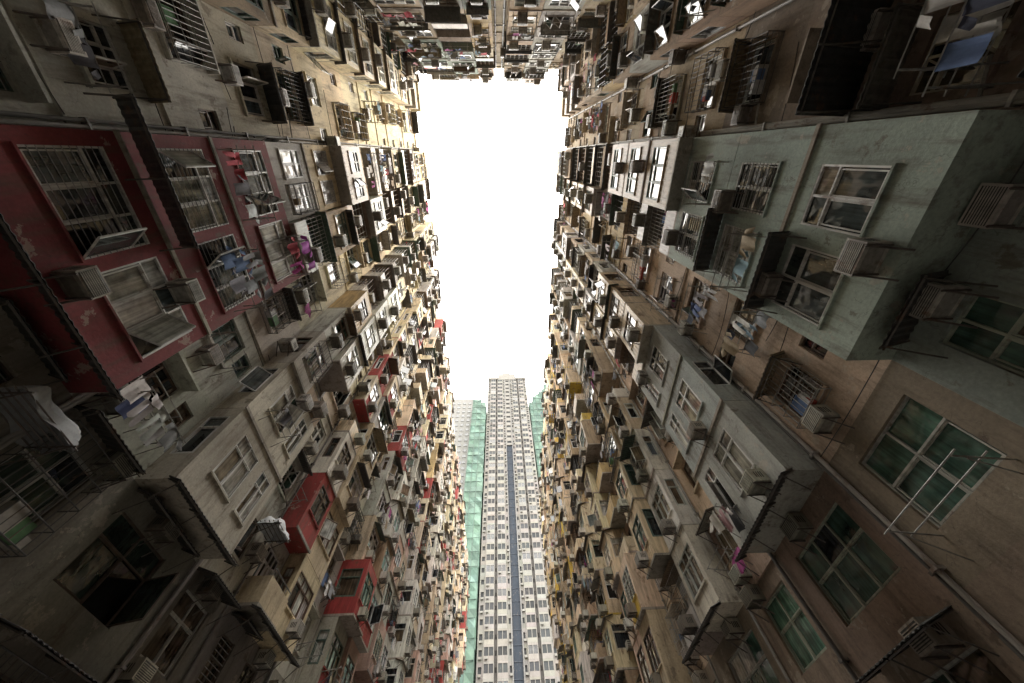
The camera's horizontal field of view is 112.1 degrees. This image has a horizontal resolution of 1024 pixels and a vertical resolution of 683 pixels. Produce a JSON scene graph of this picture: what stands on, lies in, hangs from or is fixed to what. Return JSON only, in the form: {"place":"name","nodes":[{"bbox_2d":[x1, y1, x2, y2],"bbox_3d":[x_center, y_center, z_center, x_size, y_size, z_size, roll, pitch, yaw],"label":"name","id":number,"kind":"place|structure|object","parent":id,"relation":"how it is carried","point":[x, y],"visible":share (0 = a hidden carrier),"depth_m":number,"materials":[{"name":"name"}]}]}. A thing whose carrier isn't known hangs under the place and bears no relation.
{"place":"outdoors","nodes":[
{"label":"outdoors","id":0,"kind":"place"},
{"bbox_2d":[451,399,472,496],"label":"grey office tower","id":1,"kind":"structure","parent":0,"point":[461,415],"depth_m":149.10,"materials":[{"name":"concrete"}]},
{"bbox_2d":[456,396,486,682],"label":"scaffold netted tower","id":2,"kind":"structure","parent":0,"point":[473,488],"depth_m":107.43,"materials":[{"name":"fabric"}]},
{"bbox_2d":[416,69,567,406],"label":"sky","id":3,"kind":"structure","parent":0,"point":[490,148],"materials":[{"name":"white"}]},
{"bbox_2d":[476,373,559,682],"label":"residential tower","id":4,"kind":"structure","parent":0,"point":[515,644],"depth_m":97.64,"materials":[{"name":"concrete"}]},
{"bbox_2d":[478,379,559,682],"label":"windows","id":5,"kind":"structure","parent":4,"relation":"in","point":[528,591],"depth_m":97.09,"materials":[{"name":"glass"}]},
{"bbox_2d":[529,380,546,534],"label":"scaffold netted tower","id":6,"kind":"structure","parent":0,"point":[535,413],"depth_m":148.19,"materials":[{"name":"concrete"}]},
{"label":"ground","id":7,"kind":"structure","parent":0,"visible":0},
{"bbox_2d":[0,0,468,682],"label":"walls","id":8,"kind":"structure","parent":7,"relation":"on","point":[40,602],"depth_m":11.19,"materials":[{"name":"concrete"}]},
{"bbox_2d":[0,385,81,465],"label":"tarpaulin covered rack","id":9,"kind":"object","parent":8,"relation":"attached to","point":[36,410],"visible":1,"depth_m":6.57,"materials":[{"name":"fabric"}]},
{"bbox_2d":[12,10,87,56],"bbox_3d":[-9.465,-6.309,7.065,0.488,0.777,0.620,-1,-62,-2],"label":"air conditioner","id":10,"kind":"object","parent":8,"relation":"attached to","point":[55,32],"visible":0.95,"depth_m":7.13,"materials":[{"name":"metal"}]},
{"bbox_2d":[26,265,112,306],"bbox_3d":[-8.441,-1.063,6.626,0.505,0.826,0.593,-1,-62,-2],"label":"air conditioner","id":11,"kind":"object","parent":8,"relation":"attached to","point":[76,283],"visible":1,"depth_m":6.68,"materials":[{"name":"metal"}]},
{"bbox_2d":[79,383,128,419],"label":"air conditioner","id":12,"kind":"object","parent":8,"relation":"attached to","point":[103,397],"visible":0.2,"depth_m":8.06,"materials":[{"name":"metal"}]},
{"bbox_2d":[72,448,142,494],"bbox_3d":[-9.298,3.004,7.973,0.540,0.822,0.648,-1,-62,-2],"label":"air conditioner","id":13,"kind":"object","parent":8,"relation":"attached to","point":[122,464],"visible":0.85,"depth_m":8.00,"materials":[{"name":"metal"}]},
{"bbox_2d":[114,657,158,682],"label":"air conditioner","id":14,"kind":"object","parent":8,"relation":"attached to","point":[141,669],"visible":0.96,"depth_m":8.38,"materials":[{"name":"metal"}]},
{"bbox_2d":[83,92,199,251],"bbox_3d":[-8.403,-3.792,8.041,0.618,0.690,3.300,-1,-62,-2],"label":"corrugated canopy","id":15,"kind":"object","parent":8,"relation":"attached to","point":[131,113],"visible":1,"depth_m":8.09,"materials":[{"name":"metal"}]},
{"bbox_2d":[125,0,166,31],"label":"air conditioner","id":16,"kind":"object","parent":8,"relation":"attached to","point":[147,12],"visible":0.89,"depth_m":9.01,"materials":[{"name":"metal"}]},
{"bbox_2d":[131,515,184,557],"bbox_3d":[-9.301,5.135,9.103,0.531,0.800,0.620,-1,-62,-2],"label":"air conditioner","id":17,"kind":"object","parent":8,"relation":"attached to","point":[158,525],"visible":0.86,"depth_m":9.14,"materials":[{"name":"metal"}]},
{"bbox_2d":[152,278,205,308],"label":"air conditioner","id":18,"kind":"object","parent":8,"relation":"attached to","point":[184,291],"visible":1,"depth_m":8.89,"materials":[{"name":"metal"}]},
{"bbox_2d":[90,237,317,455],"bbox_3d":[-8.672,-0.746,10.986,1.640,7.618,4.662,18,-64,-11],"label":"laundry rack","id":19,"kind":"object","parent":8,"relation":"attached to","point":[263,305],"visible":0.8,"depth_m":10.97,"materials":[{"name":"metal"}]},
{"bbox_2d":[120,375,150,404],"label":"hanging laundry","id":20,"kind":"object","parent":19,"relation":"hanging from","point":[130,392],"visible":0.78,"depth_m":8.22,"materials":[{"name":"fabric"}]},
{"bbox_2d":[115,388,182,451],"bbox_3d":[-8.821,2.021,8.348,0.561,0.836,1.996,-1,-62,-2],"label":"hanging laundry","id":21,"kind":"object","parent":19,"relation":"hanging from","point":[140,407],"visible":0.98,"depth_m":8.37,"materials":[{"name":"fabric"}]},
{"bbox_2d":[221,246,273,299],"bbox_3d":[-8.135,-2.065,10.501,0.889,0.836,1.666,-1,-62,-2],"label":"hanging laundry","id":22,"kind":"object","parent":19,"relation":"hanging from","point":[239,284],"visible":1,"depth_m":10.56,"materials":[{"name":"fabric"}]},
{"bbox_2d":[287,235,315,273],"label":"hanging laundry","id":23,"kind":"object","parent":19,"relation":"hanging from","point":[292,248],"visible":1,"depth_m":13.47,"materials":[{"name":"fabric"}]},
{"bbox_2d":[186,343,224,372],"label":"air conditioner","id":24,"kind":"object","parent":8,"relation":"attached to","point":[211,355],"visible":1,"depth_m":10.75,"materials":[{"name":"metal"}]},
{"bbox_2d":[185,577,226,615],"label":"air conditioner","id":25,"kind":"object","parent":8,"relation":"attached to","point":[208,590],"visible":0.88,"depth_m":10.56,"materials":[{"name":"metal"}]},
{"bbox_2d":[0,13,430,682],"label":"pipes","id":26,"kind":"object","parent":8,"relation":"attached to","point":[76,399],"visible":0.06,"depth_m":9.35,"materials":[{"name":"metal"}]},
{"bbox_2d":[215,63,243,85],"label":"air conditioner","id":27,"kind":"object","parent":8,"relation":"attached to","point":[230,74],"visible":0.95,"depth_m":11.75,"materials":[{"name":"metal"}]},
{"bbox_2d":[0,0,468,682],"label":"metal cages and racks","id":28,"kind":"object","parent":8,"relation":"attached to","point":[18,526],"visible":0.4,"depth_m":13.71,"materials":[{"name":"metal"}]},
{"bbox_2d":[43,0,100,79],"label":"hanging laundry","id":29,"kind":"object","parent":28,"relation":"hanging from","point":[56,8],"visible":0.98,"depth_m":7.36,"materials":[{"name":"fabric"}]},
{"bbox_2d":[222,151,259,223],"bbox_3d":[-8.642,-4.854,11.052,0.271,0.835,2.160,-1,-62,-2],"label":"hanging laundry","id":30,"kind":"object","parent":28,"relation":"hanging from","point":[242,188],"visible":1,"depth_m":11.10,"materials":[{"name":"fabric"}]},
{"bbox_2d":[321,69,465,682],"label":"distant hanging laundry","id":31,"kind":"object","parent":28,"relation":"hanging from","point":[330,589],"visible":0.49,"depth_m":24.04,"materials":[{"name":"fabric"}]},
{"bbox_2d":[0,0,468,682],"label":"windows","id":32,"kind":"structure","parent":8,"relation":"in","point":[104,576],"depth_m":10.19,"materials":[{"name":"glass"}]},
{"bbox_2d":[0,0,469,682],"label":"canopies","id":33,"kind":"object","parent":8,"relation":"attached to","point":[156,92],"visible":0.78,"depth_m":13.86,"materials":[{"name":"metal"}]},
{"bbox_2d":[238,542,267,573],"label":"air conditioner","id":34,"kind":"object","parent":8,"relation":"attached to","point":[255,553],"visible":1,"depth_m":12.62,"materials":[{"name":"metal"}]},
{"bbox_2d":[246,648,276,682],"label":"air conditioner","id":35,"kind":"object","parent":8,"relation":"attached to","point":[261,662],"visible":0.99,"depth_m":12.88,"materials":[{"name":"metal"}]},
{"bbox_2d":[251,516,290,549],"bbox_3d":[-9.149,7.311,13.153,1.010,0.974,1.400,-1,-62,-2],"label":"tarpaulin covered rack","id":36,"kind":"object","parent":8,"relation":"attached to","point":[271,529],"visible":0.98,"depth_m":13.33,"materials":[{"name":"fabric"}]},
{"bbox_2d":[276,338,297,356],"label":"air conditioner","id":37,"kind":"object","parent":8,"relation":"attached to","point":[288,345],"visible":1,"depth_m":14.37,"materials":[{"name":"metal"}]},
{"bbox_2d":[284,619,304,647],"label":"air conditioner","id":38,"kind":"object","parent":8,"relation":"attached to","point":[295,629],"visible":0.98,"depth_m":13.68,"materials":[{"name":"metal"}]},
{"bbox_2d":[293,288,309,304],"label":"air conditioner","id":39,"kind":"object","parent":8,"relation":"attached to","point":[301,295],"visible":0.91,"depth_m":15.71,"materials":[{"name":"metal"}]},
{"bbox_2d":[295,394,313,413],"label":"air conditioner","id":40,"kind":"object","parent":8,"relation":"attached to","point":[304,402],"visible":0.96,"depth_m":14.14,"materials":[{"name":"metal"}]},
{"bbox_2d":[303,441,318,458],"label":"air conditioner","id":41,"kind":"object","parent":8,"relation":"attached to","point":[311,447],"visible":0.98,"depth_m":16.35,"materials":[{"name":"metal"}]},
{"bbox_2d":[301,247,323,263],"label":"air conditioner","id":42,"kind":"object","parent":8,"relation":"attached to","point":[317,254],"visible":0.77,"depth_m":14.86,"materials":[{"name":"metal"}]},
{"bbox_2d":[308,401,327,422],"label":"air conditioner","id":43,"kind":"object","parent":8,"relation":"attached to","point":[319,409],"visible":0.95,"depth_m":15.34,"materials":[{"name":"metal"}]},
{"bbox_2d":[328,333,343,351],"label":"air conditioner","id":44,"kind":"object","parent":8,"relation":"attached to","point":[336,340],"visible":0.97,"depth_m":16.82,"materials":[{"name":"metal"}]},
{"bbox_2d":[332,234,347,247],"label":"air conditioner","id":45,"kind":"object","parent":8,"relation":"attached to","point":[340,240],"visible":0.94,"depth_m":17.37,"materials":[{"name":"metal"}]},
{"bbox_2d":[343,362,356,378],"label":"air conditioner","id":46,"kind":"object","parent":8,"relation":"attached to","point":[351,369],"visible":1,"depth_m":17.77,"materials":[{"name":"metal"}]},
{"bbox_2d":[305,0,469,682],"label":"distant air conditioners","id":47,"kind":"object","parent":8,"relation":"attached to","point":[341,472],"visible":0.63,"depth_m":25.67,"materials":[{"name":"metal"}]},
{"bbox_2d":[137,0,430,680],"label":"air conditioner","id":48,"kind":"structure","parent":7,"relation":"on","point":[261,366],"depth_m":15.65,"materials":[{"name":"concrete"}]},
{"bbox_2d":[368,0,614,83],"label":"walls","id":49,"kind":"structure","parent":7,"relation":"on","point":[541,9],"depth_m":23.68,"materials":[{"name":"concrete"}]},
{"bbox_2d":[378,0,566,69],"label":"pipes","id":50,"kind":"object","parent":49,"relation":"attached to","point":[503,20],"visible":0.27,"depth_m":24.36,"materials":[{"name":"metal"}]},
{"bbox_2d":[361,0,589,81],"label":"metal cages and racks","id":51,"kind":"object","parent":49,"relation":"attached to","point":[489,42],"visible":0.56,"depth_m":25.07,"materials":[{"name":"metal"}]},
{"bbox_2d":[381,11,562,81],"bbox_3d":[-1.904,-21.125,24.512,15.603,23.407,1.819,-2,-62,-1],"label":"distant hanging laundry","id":52,"kind":"object","parent":51,"relation":"hanging from","point":[407,14],"visible":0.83,"depth_m":24.43,"materials":[{"name":"fabric"}]},
{"bbox_2d":[354,0,606,79],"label":"canopies","id":53,"kind":"object","parent":49,"relation":"attached to","point":[437,14],"visible":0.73,"depth_m":23.57,"materials":[{"name":"metal"}]},
{"bbox_2d":[364,0,607,84],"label":"distant air conditioners","id":54,"kind":"object","parent":49,"relation":"attached to","point":[522,17],"visible":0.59,"depth_m":24.16,"materials":[{"name":"metal"}]},
{"bbox_2d":[373,0,606,82],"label":"windows","id":55,"kind":"structure","parent":49,"relation":"in","point":[574,5],"depth_m":20.88,"materials":[{"name":"glass"}]},
{"bbox_2d":[539,0,1023,682],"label":"walls","id":56,"kind":"structure","parent":7,"relation":"on","point":[945,166],"depth_m":8.87,"materials":[{"name":"concrete"}]},
{"bbox_2d":[538,0,673,682],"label":"distant air conditioners","id":57,"kind":"object","parent":56,"relation":"attached to","point":[630,608],"visible":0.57,"depth_m":25.93,"materials":[{"name":"metal"}]},
{"bbox_2d":[616,499,631,517],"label":"air conditioner","id":58,"kind":"object","parent":56,"relation":"attached to","point":[622,505],"visible":1,"depth_m":18.22,"materials":[{"name":"metal"}]},
{"bbox_2d":[626,327,640,344],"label":"air conditioner","id":59,"kind":"object","parent":56,"relation":"attached to","point":[632,333],"visible":1,"depth_m":16.77,"materials":[{"name":"metal"}]},
{"bbox_2d":[629,160,645,172],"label":"air conditioner","id":60,"kind":"object","parent":56,"relation":"attached to","point":[636,166],"visible":1,"depth_m":15.77,"materials":[{"name":"metal"}]},
{"bbox_2d":[632,213,645,226],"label":"air conditioner","id":61,"kind":"object","parent":56,"relation":"attached to","point":[638,219],"visible":0.99,"depth_m":16.77,"materials":[{"name":"metal"}]},
{"bbox_2d":[635,468,650,487],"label":"air conditioner","id":62,"kind":"object","parent":56,"relation":"attached to","point":[642,475],"visible":1,"depth_m":17.25,"materials":[{"name":"metal"}]},
{"bbox_2d":[634,551,652,575],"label":"air conditioner","id":63,"kind":"object","parent":56,"relation":"attached to","point":[641,558],"visible":1,"depth_m":15.85,"materials":[{"name":"metal"}]},
{"bbox_2d":[636,370,650,388],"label":"air conditioner","id":64,"kind":"object","parent":56,"relation":"attached to","point":[641,377],"visible":1,"depth_m":16.84,"materials":[{"name":"metal"}]},
{"bbox_2d":[659,519,679,542],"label":"air conditioner","id":65,"kind":"object","parent":56,"relation":"attached to","point":[667,526],"visible":1,"depth_m":14.67,"materials":[{"name":"metal"}]},
{"bbox_2d":[661,120,681,135],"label":"air conditioner","id":66,"kind":"object","parent":56,"relation":"attached to","point":[667,127],"visible":0.96,"depth_m":15.48,"materials":[{"name":"metal"}]},
{"bbox_2d":[661,229,683,246],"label":"air conditioner","id":67,"kind":"object","parent":56,"relation":"attached to","point":[670,237],"visible":1,"depth_m":13.65,"materials":[{"name":"metal"}]},
{"bbox_2d":[664,294,681,310],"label":"air conditioner","id":68,"kind":"object","parent":56,"relation":"attached to","point":[668,302],"visible":0.98,"depth_m":15.79,"materials":[{"name":"metal"}]},
{"bbox_2d":[668,47,690,64],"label":"air conditioner","id":69,"kind":"object","parent":56,"relation":"attached to","point":[678,57],"visible":1,"depth_m":14.40,"materials":[{"name":"metal"}]},
{"bbox_2d":[678,320,696,339],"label":"air conditioner","id":70,"kind":"object","parent":56,"relation":"attached to","point":[682,332],"visible":0.91,"depth_m":14.46,"materials":[{"name":"metal"}]},
{"bbox_2d":[677,124,699,137],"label":"air conditioner","id":71,"kind":"object","parent":56,"relation":"attached to","point":[687,131],"visible":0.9,"depth_m":13.65,"materials":[{"name":"metal"}]},
{"bbox_2d":[676,614,702,646],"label":"air conditioner","id":72,"kind":"object","parent":56,"relation":"attached to","point":[686,624],"visible":1,"depth_m":13.13,"materials":[{"name":"metal"}]},
{"bbox_2d":[681,646,702,670],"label":"air conditioner","id":73,"kind":"object","parent":56,"relation":"attached to","point":[693,660],"visible":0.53,"depth_m":14.59,"materials":[{"name":"metal"}]},
{"bbox_2d":[686,421,712,447],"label":"air conditioner","id":74,"kind":"object","parent":56,"relation":"attached to","point":[696,430],"visible":1,"depth_m":12.09,"materials":[{"name":"metal"}]},
{"bbox_2d":[691,670,710,682],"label":"air conditioner","id":75,"kind":"object","parent":56,"relation":"attached to","point":[702,677],"visible":0.94,"depth_m":13.84,"materials":[{"name":"metal"}]},
{"bbox_2d":[714,58,729,81],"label":"air conditioner","id":76,"kind":"object","parent":56,"relation":"attached to","point":[721,70],"visible":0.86,"depth_m":11.79,"materials":[{"name":"metal"}]},
{"bbox_2d":[710,189,743,213],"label":"air conditioner","id":77,"kind":"object","parent":56,"relation":"attached to","point":[722,199],"visible":0.95,"depth_m":10.40,"materials":[{"name":"metal"}]},
{"bbox_2d":[720,618,751,652],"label":"air conditioner","id":78,"kind":"object","parent":56,"relation":"attached to","point":[733,630],"visible":0.98,"depth_m":11.79,"materials":[{"name":"metal"}]},
{"bbox_2d":[728,564,752,588],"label":"air conditioner","id":79,"kind":"object","parent":56,"relation":"attached to","point":[738,578],"visible":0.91,"depth_m":11.40,"materials":[{"name":"metal"}]},
{"bbox_2d":[730,104,761,125],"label":"air conditioner","id":80,"kind":"object","parent":56,"relation":"attached to","point":[741,114],"visible":0.96,"depth_m":10.96,"materials":[{"name":"metal"}]},
{"bbox_2d":[739,584,774,622],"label":"air conditioner","id":81,"kind":"object","parent":56,"relation":"attached to","point":[752,597],"visible":1,"depth_m":10.83,"materials":[{"name":"metal"}]},
{"bbox_2d":[739,468,780,506],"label":"air conditioner","id":82,"kind":"object","parent":56,"relation":"attached to","point":[754,482],"visible":1,"depth_m":9.29,"materials":[{"name":"metal"}]},
{"bbox_2d":[538,0,998,682],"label":"canopies","id":83,"kind":"object","parent":56,"relation":"attached to","point":[878,88],"visible":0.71,"depth_m":15.49,"materials":[{"name":"metal"}]},
{"bbox_2d":[754,271,795,302],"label":"air conditioner","id":84,"kind":"object","parent":56,"relation":"attached to","point":[768,284],"visible":0.96,"depth_m":8.73,"materials":[{"name":"metal"}]},
{"bbox_2d":[537,0,1023,682],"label":"windows","id":85,"kind":"structure","parent":56,"relation":"in","point":[853,568],"depth_m":8.86,"materials":[{"name":"glass"}]},
{"bbox_2d":[540,0,1023,682],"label":"metal cages and racks","id":86,"kind":"object","parent":56,"relation":"attached to","point":[802,402],"visible":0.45,"depth_m":13.76,"materials":[{"name":"metal"}]},
{"bbox_2d":[539,50,619,681],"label":"distant hanging laundry","id":87,"kind":"object","parent":86,"relation":"hanging from","point":[616,246],"visible":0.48,"depth_m":26.74,"materials":[{"name":"fabric"}]},
{"bbox_2d":[687,285,717,324],"bbox_3d":[7.155,-1.295,13.029,0.570,0.876,1.506,-1,-62,-2],"label":"hanging laundry","id":88,"kind":"object","parent":86,"relation":"hanging from","point":[701,310],"visible":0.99,"depth_m":13.07,"materials":[{"name":"fabric"}]},
{"bbox_2d":[701,152,713,184],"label":"hanging laundry","id":89,"kind":"object","parent":86,"relation":"hanging from","point":[708,168],"visible":1,"depth_m":10.86,"materials":[{"name":"fabric"}]},
{"bbox_2d":[709,505,745,535],"bbox_3d":[6.424,5.400,10.304,0.658,0.699,1.147,-1,-62,-2],"label":"hanging laundry","id":90,"kind":"object","parent":86,"relation":"hanging from","point":[731,523],"visible":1,"depth_m":10.31,"materials":[{"name":"fabric"}]},
{"bbox_2d":[732,227,755,282],"bbox_3d":[6.304,-2.305,9.341,0.169,0.591,1.532,-1,-62,-2],"label":"hanging laundry","id":91,"kind":"object","parent":86,"relation":"hanging from","point":[741,265],"visible":1,"depth_m":9.36,"materials":[{"name":"fabric"}]},
{"bbox_2d":[721,311,768,357],"bbox_3d":[7.118,-0.224,10.478,0.794,0.866,1.812,-1,-62,-2],"label":"hanging laundry","id":92,"kind":"object","parent":86,"relation":"hanging from","point":[728,345],"visible":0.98,"depth_m":10.60,"materials":[{"name":"fabric"}]},
{"bbox_2d":[934,0,1008,71],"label":"hanging laundry","id":93,"kind":"object","parent":86,"relation":"hanging from","point":[965,52],"visible":1,"depth_m":5.17,"materials":[{"name":"fabric"}]},
{"bbox_2d":[557,0,1023,682],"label":"pipes","id":94,"kind":"object","parent":56,"relation":"attached to","point":[1013,98],"visible":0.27,"depth_m":8.19,"materials":[{"name":"metal"}]},
{"bbox_2d":[779,512,825,555],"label":"air conditioner","id":95,"kind":"object","parent":56,"relation":"attached to","point":[799,528],"visible":1,"depth_m":9.17,"materials":[{"name":"metal"}]},
{"bbox_2d":[801,404,854,444],"bbox_3d":[7.604,2.018,8.347,0.468,0.828,0.593,-1,-62,-2],"label":"air conditioner","id":96,"kind":"object","parent":56,"relation":"attached to","point":[818,419],"visible":1,"depth_m":8.40,"materials":[{"name":"metal"}]},
{"bbox_2d":[692,0,1023,313],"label":"corrugated canopy","id":97,"kind":"object","parent":56,"relation":"attached to","point":[840,62],"visible":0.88,"depth_m":7.43,"materials":[{"name":"metal"}]},
{"bbox_2d":[833,237,915,281],"bbox_3d":[6.593,-1.497,6.334,0.536,0.818,0.648,-1,-62,-2],"label":"air conditioner","id":98,"kind":"object","parent":56,"relation":"attached to","point":[861,257],"visible":1,"depth_m":6.38,"materials":[{"name":"metal"}]},
{"bbox_2d":[860,2,920,52],"bbox_3d":[7.500,-6.342,7.004,0.459,0.827,0.666,-1,-62,-2],"label":"air conditioner","id":99,"kind":"object","parent":56,"relation":"attached to","point":[878,25],"visible":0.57,"depth_m":7.00,"materials":[{"name":"metal"}]},
{"bbox_2d":[898,616,991,682],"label":"air conditioner","id":100,"kind":"object","parent":56,"relation":"attached to","point":[927,645],"visible":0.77,"depth_m":6.22,"materials":[{"name":"metal"}]},
{"bbox_2d":[893,0,1009,78],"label":"laundry rack","id":101,"kind":"object","parent":56,"relation":"attached to","point":[923,68],"visible":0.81,"depth_m":5.76,"materials":[{"name":"metal"}]},
{"bbox_2d":[916,0,1013,66],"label":"hanging laundry","id":102,"kind":"object","parent":101,"relation":"hanging from","point":[990,22],"visible":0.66,"depth_m":5.33,"materials":[{"name":"fabric"}]},
{"bbox_2d":[909,281,998,328],"bbox_3d":[7.599,-0.645,6.036,0.528,0.815,0.643,-1,-62,-2],"label":"air conditioner","id":103,"kind":"object","parent":56,"relation":"attached to","point":[938,301],"visible":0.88,"depth_m":6.05,"materials":[{"name":"metal"}]},
{"bbox_2d":[957,183,1023,229],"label":"air conditioner","id":104,"kind":"object","parent":56,"relation":"attached to","point":[995,205],"visible":1,"depth_m":5.36,"materials":[{"name":"metal"}]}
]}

